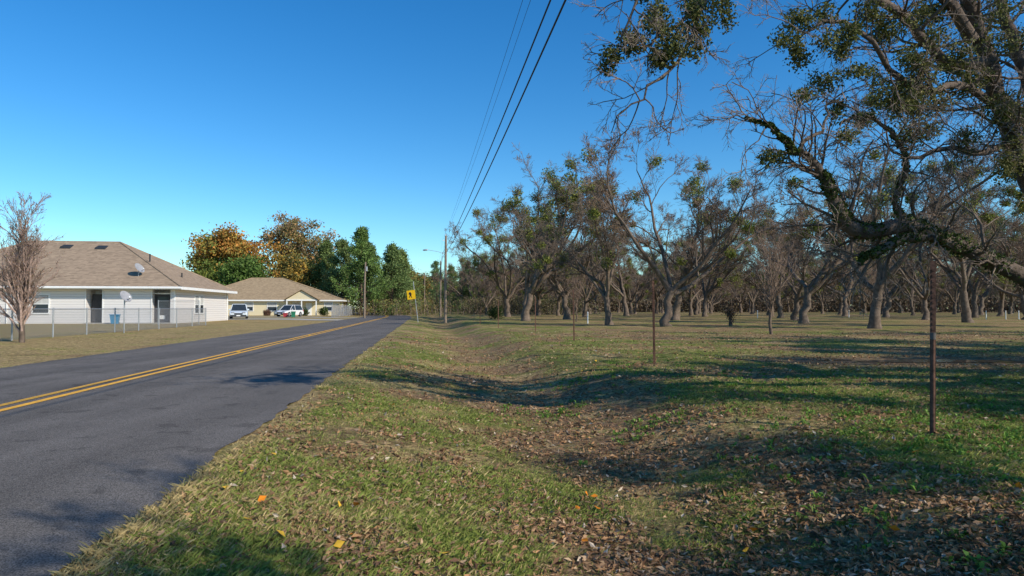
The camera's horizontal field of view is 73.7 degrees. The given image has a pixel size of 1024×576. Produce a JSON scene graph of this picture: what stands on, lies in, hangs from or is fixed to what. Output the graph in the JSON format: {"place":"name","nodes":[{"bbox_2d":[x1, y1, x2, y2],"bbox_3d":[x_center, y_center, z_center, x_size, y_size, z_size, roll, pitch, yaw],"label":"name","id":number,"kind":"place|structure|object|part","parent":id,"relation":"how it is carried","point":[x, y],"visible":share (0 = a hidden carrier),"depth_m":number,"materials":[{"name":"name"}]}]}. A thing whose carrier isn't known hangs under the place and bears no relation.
{"place":"outdoors","nodes":[
{"label":"outdoors","id":0,"kind":"place"},
{"bbox_2d":[170,289,181,322],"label":"patio pier","id":1,"kind":"structure","parent":0,"point":[179,296],"depth_m":53.51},
{"bbox_2d":[0,312,411,575],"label":"road","id":2,"kind":"structure","parent":0,"point":[85,466],"depth_m":7.91,"materials":[{"name":"grey asphalt"}]},
{"bbox_2d":[0,317,383,405],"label":"road marking","id":3,"kind":"object","parent":2,"relation":"on","point":[139,373],"visible":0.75,"depth_m":12.74,"materials":[{"name":"yellow paint"}]},
{"bbox_2d":[0,313,387,410],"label":"road marking","id":4,"kind":"object","parent":2,"relation":"on","point":[24,404],"visible":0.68,"depth_m":12.12,"materials":[{"name":"yellow paint"}]},
{"bbox_2d":[228,318,343,319],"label":"driveway","id":5,"kind":"structure","parent":0,"point":[286,319],"depth_m":76.38,"materials":[{"name":"concrete"}]},
{"bbox_2d":[229,304,248,318],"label":"parked suv","id":6,"kind":"object","parent":5,"relation":"on","point":[238,310],"visible":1,"depth_m":74.22,"materials":[{"name":"paint"}]},
{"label":"windows","id":7,"kind":"part","parent":6,"relation":"part of","materials":[{"name":"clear glass"}]},
{"bbox_2d":[274,305,303,316],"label":"parked car","id":8,"kind":"object","parent":5,"relation":"on","point":[298,309],"visible":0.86,"depth_m":93.38,"materials":[{"name":"paint"}]},
{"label":"windows","id":9,"kind":"part","parent":8,"relation":"part of","materials":[{"name":"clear glass"}]},
{"bbox_2d":[0,309,1023,575],"bbox_3d":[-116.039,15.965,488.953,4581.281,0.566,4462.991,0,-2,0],"label":"ground","id":10,"kind":"structure","parent":0,"point":[474,331],"depth_m":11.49,"materials":[{"name":"green plant"}]},
{"bbox_2d":[0,191,69,342],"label":"young tree","id":11,"kind":"object","parent":10,"relation":"on","point":[21,285],"visible":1,"depth_m":23.84,"materials":[{"name":"brown plant"}]},
{"bbox_2d":[0,289,95,323],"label":"wall","id":12,"kind":"structure","parent":10,"relation":"on","point":[72,299],"depth_m":51.97,"materials":[{"name":"grey plastic"}]},
{"bbox_2d":[33,295,47,303],"bbox_3d":[-35.725,0.868,51.751,1.060,0.625,0.001,0,-2,-7],"label":"window blind","id":13,"kind":"object","parent":12,"relation":"attached to","point":[44,300],"depth_m":51.76,"materials":[{"name":"white plastic"}]},
{"bbox_2d":[33,304,47,312],"bbox_3d":[-35.727,1.211,51.749,1.100,1.350,0.015,0,-2,-7],"label":"window glass","id":14,"kind":"object","parent":12,"relation":"attached to","point":[40,306],"visible":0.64,"depth_m":51.74,"materials":[{"name":"grey glass"}]},
{"bbox_2d":[48,295,49,312],"bbox_3d":[-35.130,1.213,51.812,0.100,1.350,0.047,0,-2,-7],"label":"window jamb","id":15,"kind":"object","parent":14,"relation":"attached to","point":[48,303],"depth_m":51.79,"materials":[{"name":"white paint"}]},
{"bbox_2d":[84,289,85,322],"bbox_3d":[-32.597,1.447,52.140,0.070,2.700,0.027,0,-2,-7],"label":"door post","id":16,"kind":"object","parent":12,"relation":"attached to","point":[85,306],"depth_m":52.13,"materials":[{"name":"white paint"}]},
{"bbox_2d":[92,294,101,321],"bbox_3d":[-31.995,1.570,52.911,1.000,2.200,0.050,0,-2,-7],"label":"storage door","id":17,"kind":"structure","parent":12,"relation":"attached to","point":[97,301],"depth_m":52.87,"materials":[{"name":"grey metal"}]},
{"bbox_2d":[0,241,233,290],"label":"roof","id":18,"kind":"structure","parent":12,"relation":"on","point":[89,264],"depth_m":55.29,"materials":[{"name":"brown"}]},
{"bbox_2d":[60,245,73,247],"bbox_3d":[-37.757,-3.519,57.895,0.840,0.380,0.700,0,-2,-7],"label":"roof vent","id":19,"kind":"object","parent":18,"relation":"on","point":[66,246],"visible":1,"depth_m":57.62,"materials":[{"name":"grey metal"}]},
{"bbox_2d":[1,286,150,288],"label":"fascia front","id":20,"kind":"structure","parent":18,"relation":"attached to","point":[95,288],"depth_m":51.68,"materials":[{"name":"white paint"}]},
{"bbox_2d":[0,286,181,288],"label":"gutter front","id":21,"kind":"object","parent":20,"relation":"attached to","point":[111,287],"visible":0.85,"depth_m":51.76,"materials":[{"name":"white paint"}]},
{"bbox_2d":[95,245,107,248],"bbox_3d":[-34.967,-3.460,58.151,0.840,0.380,0.700,0,-2,-7],"label":"roof vent","id":22,"kind":"object","parent":18,"relation":"on","point":[101,247],"visible":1,"depth_m":57.95,"materials":[{"name":"grey metal"}]},
{"bbox_2d":[0,240,236,291],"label":"ridge cap","id":23,"kind":"object","parent":18,"relation":"on","point":[122,243],"visible":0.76,"depth_m":58.92,"materials":[{"name":"brown"}]},
{"bbox_2d":[135,263,144,275],"bbox_3d":[-29.174,-1.428,53.620,0.690,1.064,0.840,0,-2,14],"label":"roof satellite dish","id":24,"kind":"object","parent":18,"relation":"on","point":[139,267],"visible":1,"depth_m":53.64,"materials":[{"name":"white metal"}]},
{"bbox_2d":[182,287,236,293],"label":"fascia","id":25,"kind":"structure","parent":18,"relation":"attached to","point":[202,289],"depth_m":59.02,"materials":[{"name":"white paint"}]},
{"bbox_2d":[92,289,233,293],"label":"soffit","id":26,"kind":"structure","parent":12,"relation":"attached to","point":[169,289],"depth_m":53.15,"materials":[{"name":"white paint"}]},
{"bbox_2d":[0,308,205,339],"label":"chain link fence","id":27,"kind":"object","parent":10,"relation":"on","point":[87,319],"visible":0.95,"depth_m":32.33,"materials":[{"name":"metal"}]},
{"bbox_2d":[109,314,119,323],"bbox_3d":[-29.639,2.338,50.963,0.640,0.750,0.680,1,-2,-17],"label":"blue bin","id":28,"kind":"object","parent":10,"relation":"on","point":[117,319],"visible":0.64,"depth_m":50.72,"materials":[{"name":"plastic"}]},
{"bbox_2d":[82,322,168,323],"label":"patio slab","id":29,"kind":"structure","parent":10,"relation":"on","point":[125,323],"depth_m":51.89,"materials":[{"name":"grey concrete"}]},
{"bbox_2d":[120,291,131,332],"bbox_3d":[-18.643,1.154,32.947,0.486,2.047,0.514,1,-2,-19],"label":"satellite dish","id":30,"kind":"object","parent":10,"relation":"on","point":[126,296],"visible":0.96,"depth_m":32.95,"materials":[{"name":"metal"}]},
{"bbox_2d":[103,289,158,322],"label":"patio wall","id":31,"kind":"structure","parent":10,"relation":"on","point":[141,298],"depth_m":52.60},
{"bbox_2d":[102,289,103,322],"bbox_3d":[-31.368,1.454,52.344,0.080,2.700,0.100,0,-2,-7],"label":"door post","id":32,"kind":"object","parent":31,"relation":"on","point":[102,301],"depth_m":52.32,"materials":[{"name":"white paint"}]},
{"bbox_2d":[155,294,169,321],"bbox_3d":[-27.321,1.585,53.410,1.100,2.200,0.050,0,-2,-7],"label":"patio door","id":33,"kind":"structure","parent":31,"relation":"attached to","point":[162,295],"depth_m":53.38,"materials":[{"name":"grey glass"}]},
{"bbox_2d":[157,297,167,307],"bbox_3d":[-27.316,1.134,53.388,0.800,0.900,0.020,0,-2,-7],"label":"door panel","id":34,"kind":"structure","parent":31,"relation":"attached to","point":[164,299],"depth_m":53.38,"materials":[{"name":"grey glass"}]},
{"bbox_2d":[95,290,227,322],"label":"wall patio","id":35,"kind":"structure","parent":10,"relation":"on","point":[215,304],"depth_m":61.21,"materials":[{"name":"grey plastic"}]},
{"bbox_2d":[158,300,199,323],"bbox_3d":[-24.073,1.808,49.306,2.860,1.850,0.060,0,-2,-7],"label":"chain link fence","id":36,"kind":"object","parent":10,"relation":"on","point":[178,310],"visible":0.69,"depth_m":49.30,"materials":[{"name":"metal"}]},
{"bbox_2d":[188,267,227,281],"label":"oak tree","id":37,"kind":"object","parent":10,"relation":"on","point":[212,276],"visible":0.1,"depth_m":125.56,"materials":[{"name":"green plant"}]},
{"bbox_2d":[179,220,287,277],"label":"autumn oak tree","id":38,"kind":"object","parent":10,"relation":"on","point":[213,250],"visible":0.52,"depth_m":134.38,"materials":[{"name":"orange plant"}]},
{"bbox_2d":[212,252,274,285],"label":"oak tree","id":39,"kind":"object","parent":10,"relation":"on","point":[238,270],"visible":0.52,"depth_m":123.75,"materials":[{"name":"green plant"}]},
{"bbox_2d":[263,309,270,315],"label":"shrub","id":40,"kind":"object","parent":10,"relation":"on","point":[266,312],"visible":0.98,"depth_m":108.75,"materials":[{"name":"brown plant"}]},
{"bbox_2d":[228,301,347,315],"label":"walls","id":41,"kind":"structure","parent":10,"relation":"on","point":[260,307],"depth_m":111.73,"materials":[{"name":"beige"}]},
{"bbox_2d":[268,303,275,306],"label":"window blind","id":42,"kind":"object","parent":41,"relation":"attached to","point":[271,304],"depth_m":111.56,"materials":[{"name":"white plastic"}]},
{"bbox_2d":[268,307,275,310],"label":"window glass","id":43,"kind":"object","parent":41,"relation":"attached to","point":[272,308],"visible":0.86,"depth_m":111.55,"materials":[{"name":"grey glass"}]},
{"bbox_2d":[226,278,349,300],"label":"roof","id":44,"kind":"structure","parent":41,"relation":"on","point":[265,289],"depth_m":113.92,"materials":[{"name":"beige"}]},
{"bbox_2d":[228,300,342,300],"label":"fascia front","id":45,"kind":"structure","parent":44,"relation":"attached to","point":[279,300],"depth_m":110.96,"materials":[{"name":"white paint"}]},
{"bbox_2d":[226,278,345,299],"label":"ridge cap","id":46,"kind":"object","parent":44,"relation":"on","point":[305,286],"visible":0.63,"depth_m":116.17,"materials":[{"name":"beige"}]},
{"bbox_2d":[283,289,319,299],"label":"porch roof","id":47,"kind":"structure","parent":44,"relation":"on","point":[306,291],"depth_m":110.45,"materials":[{"name":"beige"}]},
{"bbox_2d":[286,299,316,300],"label":"porch beam","id":48,"kind":"structure","parent":47,"relation":"attached to","point":[301,299],"depth_m":110.28,"materials":[{"name":"white wood"}]},
{"bbox_2d":[306,303,311,314],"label":"front door","id":49,"kind":"structure","parent":41,"relation":"attached to","point":[309,307],"depth_m":112.26,"materials":[{"name":"white paint"}]},
{"bbox_2d":[258,210,340,270],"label":"autumn oak tree","id":50,"kind":"object","parent":10,"relation":"on","point":[289,230],"visible":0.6,"depth_m":146.20,"materials":[{"name":"orange plant"}]},
{"bbox_2d":[264,249,339,295],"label":"autumn oak tree","id":51,"kind":"object","parent":10,"relation":"on","point":[294,268],"visible":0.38,"depth_m":134.11,"materials":[{"name":"orange plant"}]},
{"bbox_2d":[302,307,309,315],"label":"shrub","id":52,"kind":"object","parent":10,"relation":"on","point":[306,312],"visible":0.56,"depth_m":107.84,"materials":[{"name":"green plant"}]},
{"bbox_2d":[317,306,328,315],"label":"shrub","id":53,"kind":"object","parent":10,"relation":"on","point":[322,311],"visible":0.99,"depth_m":109.68,"materials":[{"name":"green plant"}]},
{"bbox_2d":[306,239,348,304],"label":"pine tree","id":54,"kind":"object","parent":10,"relation":"on","point":[325,246],"visible":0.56,"depth_m":133.31,"materials":[{"name":"green plant"}]},
{"bbox_2d":[315,239,362,303],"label":"pine tree","id":55,"kind":"object","parent":10,"relation":"on","point":[341,246],"visible":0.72,"depth_m":127.00,"materials":[{"name":"green plant"}]},
{"bbox_2d":[331,305,354,316],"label":"chain link fence","id":56,"kind":"object","parent":10,"relation":"on","point":[340,312],"visible":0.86,"depth_m":105.82,"materials":[{"name":"metal"}]},
{"bbox_2d":[329,226,397,315],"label":"pine tree","id":57,"kind":"object","parent":10,"relation":"on","point":[359,249],"visible":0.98,"depth_m":120.97,"materials":[{"name":"green plant"}]},
{"bbox_2d":[363,262,367,317],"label":"utility pole","id":58,"kind":"object","parent":10,"relation":"on","point":[365,269],"visible":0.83,"depth_m":89.98,"materials":[{"name":"brown wood"}]},
{"bbox_2d":[347,235,393,312],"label":"pine tree","id":59,"kind":"object","parent":10,"relation":"on","point":[368,241],"visible":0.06,"depth_m":135.47,"materials":[{"name":"green plant"}]},
{"bbox_2d":[358,241,426,314],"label":"pine tree","id":60,"kind":"object","parent":10,"relation":"on","point":[391,257],"visible":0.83,"depth_m":127.41,"materials":[{"name":"green plant"}]},
{"bbox_2d":[367,271,426,313],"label":"oak tree","id":61,"kind":"object","parent":10,"relation":"on","point":[412,289],"visible":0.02,"depth_m":150.36,"materials":[{"name":"green plant"}]},
{"bbox_2d":[372,247,424,314],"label":"pine tree","id":62,"kind":"object","parent":10,"relation":"on","point":[404,255],"visible":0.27,"depth_m":141.59,"materials":[{"name":"green plant"}]},
{"bbox_2d":[340,296,462,315],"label":"roadside brush","id":63,"kind":"object","parent":10,"relation":"on","point":[421,308],"visible":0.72,"depth_m":123.42,"materials":[{"name":"green plant"}]},
{"bbox_2d":[407,281,417,319],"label":"traffic sign","id":64,"kind":"object","parent":10,"relation":"on","point":[410,294],"visible":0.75,"depth_m":68.00,"materials":[{"name":"metal"}]},
{"bbox_2d":[407,269,436,312],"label":"oak tree","id":65,"kind":"object","parent":10,"relation":"on","point":[421,279],"visible":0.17,"depth_m":168.21,"materials":[{"name":"green plant"}]},
{"bbox_2d":[424,272,424,313],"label":"utility pole","id":66,"kind":"object","parent":10,"relation":"on","point":[424,291],"visible":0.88,"depth_m":148.69,"materials":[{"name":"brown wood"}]},
{"bbox_2d":[423,234,446,322],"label":"utility pole","id":67,"kind":"object","parent":10,"relation":"on","point":[445,289],"visible":1,"depth_m":73.62,"materials":[{"name":"brown wood"}]},
{"bbox_2d":[428,260,448,309],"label":"pine tree","id":68,"kind":"object","parent":10,"relation":"on","point":[435,264],"visible":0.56,"depth_m":234.58,"materials":[{"name":"green plant"}]},
{"bbox_2d":[439,260,440,316],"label":"utility pole","id":69,"kind":"object","parent":10,"relation":"on","point":[440,292],"visible":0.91,"depth_m":111.32,"materials":[{"name":"brown wood"}]},
{"bbox_2d":[418,0,565,281],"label":"power lines","id":70,"kind":"object","parent":69,"relation":"attached to","point":[558,15],"visible":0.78,"depth_m":16.30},
{"bbox_2d":[433,264,460,311],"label":"pine tree","id":71,"kind":"object","parent":10,"relation":"on","point":[450,273],"visible":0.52,"depth_m":224.60,"materials":[{"name":"green plant"}]},
{"bbox_2d":[451,262,470,308],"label":"pine tree","id":72,"kind":"object","parent":10,"relation":"on","point":[460,277],"visible":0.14,"depth_m":189.41,"materials":[{"name":"green plant"}]},
{"bbox_2d":[451,266,485,312],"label":"pine tree","id":73,"kind":"object","parent":10,"relation":"on","point":[465,290],"visible":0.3,"depth_m":169.21,"materials":[{"name":"green plant"}]},
{"bbox_2d":[422,273,552,311],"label":"distant tree line","id":74,"kind":"object","parent":10,"relation":"on","point":[441,296],"visible":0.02,"depth_m":265.93,"materials":[{"name":"green plant"}]},
{"bbox_2d":[485,306,504,318],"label":"shrub","id":75,"kind":"object","parent":10,"relation":"on","point":[493,312],"visible":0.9,"depth_m":79.77,"materials":[{"name":"green plant"}]},
{"bbox_2d":[427,293,621,314],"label":"roadside brush","id":76,"kind":"object","parent":10,"relation":"on","point":[547,304],"visible":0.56,"depth_m":144.74,"materials":[{"name":"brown plant"}]},
{"bbox_2d":[535,297,535,330],"bbox_3d":[1.288,1.525,37.729,0.052,2.038,0.052,0,-2,-25],"label":"fence post","id":77,"kind":"object","parent":10,"relation":"on","point":[535,313],"visible":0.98,"depth_m":37.72,"materials":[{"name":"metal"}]},
{"bbox_2d":[73,330,1023,575],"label":"fallen leaves","id":78,"kind":"object","parent":10,"relation":"on","point":[1013,524],"visible":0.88,"depth_m":5.33,"materials":[{"name":"brown plant"}]},
{"bbox_2d":[482,183,625,318],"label":"pecan tree","id":79,"kind":"object","parent":10,"relation":"on","point":[527,222],"visible":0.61,"depth_m":77.61,"materials":[{"name":"green plant"}]},
{"bbox_2d":[510,142,620,316],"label":"pecan tree","id":80,"kind":"object","parent":10,"relation":"on","point":[538,199],"visible":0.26,"depth_m":86.40,"materials":[{"name":"green plant"}]},
{"bbox_2d":[504,151,633,320],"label":"pecan tree","id":81,"kind":"object","parent":10,"relation":"on","point":[533,288],"visible":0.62,"depth_m":68.83,"materials":[{"name":"green plant"}]},
{"bbox_2d":[573,289,574,340],"bbox_3d":[2.453,1.150,27.169,0.053,2.196,0.052,-1,-2,-1],"label":"fence post","id":82,"kind":"object","parent":10,"relation":"on","point":[573,319],"visible":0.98,"depth_m":27.14,"materials":[{"name":"metal"}]},
{"bbox_2d":[562,275,585,321],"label":"young tree","id":83,"kind":"object","parent":10,"relation":"on","point":[576,294],"visible":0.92,"depth_m":65.91,"materials":[{"name":"brown plant"}]},
{"bbox_2d":[527,167,650,324],"bbox_3d":[6.949,-3.508,55.132,9.866,13.383,10.824,1,-2,-36],"label":"pecan tree","id":84,"kind":"object","parent":10,"relation":"on","point":[606,254],"visible":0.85,"depth_m":54.42,"materials":[{"name":"green plant"}]},
{"bbox_2d":[222,360,1022,553],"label":"orange leaves","id":85,"kind":"object","parent":10,"relation":"on","point":[338,543],"visible":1,"depth_m":4.66,"materials":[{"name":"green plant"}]},
{"bbox_2d":[652,281,655,363],"bbox_3d":[3.278,0.872,15.796,0.052,2.078,0.052,-1,-2,1],"label":"fence post","id":86,"kind":"object","parent":10,"relation":"on","point":[653,310],"visible":0.98,"depth_m":15.78,"materials":[{"name":"metal"}]},
{"bbox_2d":[570,124,823,326],"bbox_3d":[12.245,-4.937,50.513,17.475,16.047,12.775,0,-2,-6],"label":"pecan tree","id":87,"kind":"object","parent":10,"relation":"on","point":[705,216],"visible":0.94,"depth_m":48.50,"materials":[{"name":"green plant"}]},
{"bbox_2d":[641,154,778,319],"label":"pecan tree","id":88,"kind":"object","parent":10,"relation":"on","point":[682,260],"visible":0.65,"depth_m":69.07,"materials":[{"name":"brown plant"}]},
{"bbox_2d":[429,274,1018,311],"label":"distant tree line","id":89,"kind":"object","parent":10,"relation":"on","point":[827,293],"visible":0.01,"depth_m":291.09,"materials":[{"name":"green plant"}]},
{"bbox_2d":[435,293,1021,311],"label":"distant tree line","id":90,"kind":"object","parent":10,"relation":"on","point":[942,305],"visible":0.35,"depth_m":227.57,"materials":[{"name":"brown plant"}]},
{"bbox_2d":[719,304,740,324],"bbox_3d":[16.314,2.034,50.963,1.532,1.770,1.530,0,-2,0],"label":"bush","id":91,"kind":"object","parent":10,"relation":"on","point":[730,312],"visible":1,"depth_m":50.86,"materials":[{"name":"green plant"}]},
{"bbox_2d":[491,359,1023,572],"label":"weeds","id":92,"kind":"object","parent":10,"relation":"on","point":[960,451],"visible":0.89,"depth_m":7.13,"materials":[{"name":"green plant"}]},
{"bbox_2d":[748,227,806,333],"bbox_3d":[13.052,-0.417,33.868,3.140,5.567,2.904,1,-2,-41],"label":"young tree","id":93,"kind":"object","parent":10,"relation":"on","point":[771,279],"visible":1,"depth_m":33.84,"materials":[{"name":"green plant"}]},
{"bbox_2d":[570,0,1023,317],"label":"overhanging pecan tree","id":94,"kind":"object","parent":10,"relation":"on","point":[970,21],"visible":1,"depth_m":9.34,"materials":[{"name":"green plant"}]},
{"bbox_2d":[728,183,885,319],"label":"pecan tree","id":95,"kind":"object","parent":10,"relation":"on","point":[795,312],"visible":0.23,"depth_m":75.97,"materials":[{"name":"brown plant"}]},
{"bbox_2d":[735,142,929,323],"bbox_3d":[28.210,-4.430,59.747,11.963,15.264,16.526,1,-2,-28],"label":"pecan tree","id":96,"kind":"object","parent":10,"relation":"on","point":[816,283],"visible":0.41,"depth_m":58.08,"materials":[{"name":"brown plant"}]},
{"bbox_2d":[849,261,892,306],"bbox_3d":[25.378,0.144,48.211,2.983,5.288,2.758,-1,-2,24],"label":"young tree","id":97,"kind":"object","parent":10,"relation":"on","point":[871,283],"visible":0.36,"depth_m":47.96,"materials":[{"name":"brown plant"}]},
{"bbox_2d":[743,82,1015,328],"bbox_3d":[23.553,-4.924,43.242,20.160,15.373,9.974,-1,-2,37],"label":"pecan tree","id":98,"kind":"object","parent":10,"relation":"on","point":[874,321],"visible":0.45,"depth_m":42.82,"materials":[{"name":"green plant"}]},
{"bbox_2d":[873,196,984,319],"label":"pecan tree","id":99,"kind":"object","parent":10,"relation":"on","point":[926,313],"visible":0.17,"depth_m":76.96,"materials":[{"name":"brown plant"}]},
{"bbox_2d":[930,261,935,433],"bbox_3d":[4.329,0.685,7.025,0.054,1.925,0.067,0,-1,20],"label":"fence post","id":100,"kind":"object","parent":10,"relation":"on","point":[932,346],"visible":0.91,"depth_m":7.01,"materials":[{"name":"metal"}]},
{"bbox_2d":[869,139,1020,322],"bbox_3d":[40.713,-5.386,63.071,13.054,17.708,14.322,0,-2,-2],"label":"pecan tree","id":101,"kind":"object","parent":10,"relation":"on","point":[961,285],"visible":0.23,"depth_m":61.46,"materials":[{"name":"brown plant"}]},
{"bbox_2d":[934,163,1023,319],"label":"pecan tree","id":102,"kind":"object","parent":10,"relation":"on","point":[1018,246],"visible":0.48,"depth_m":79.42,"materials":[{"name":"brown plant"}]},
{"bbox_2d":[987,174,1023,217],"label":"pecan tree","id":103,"kind":"object","parent":10,"relation":"on","point":[1013,191],"visible":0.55,"depth_m":47.43,"materials":[{"name":"green plant"}]},
{"bbox_2d":[0,0,1023,308],"label":"sky","id":104,"kind":"structure","parent":0,"point":[146,124],"materials":[{"name":"blue"}]},
{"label":"porch column","id":105,"kind":"object","parent":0,"visible":0},
{"bbox_2d":[288,290,314,298],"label":"porch gable","id":106,"kind":"structure","parent":105,"relation":"on","point":[301,294],"depth_m":110.39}
]}

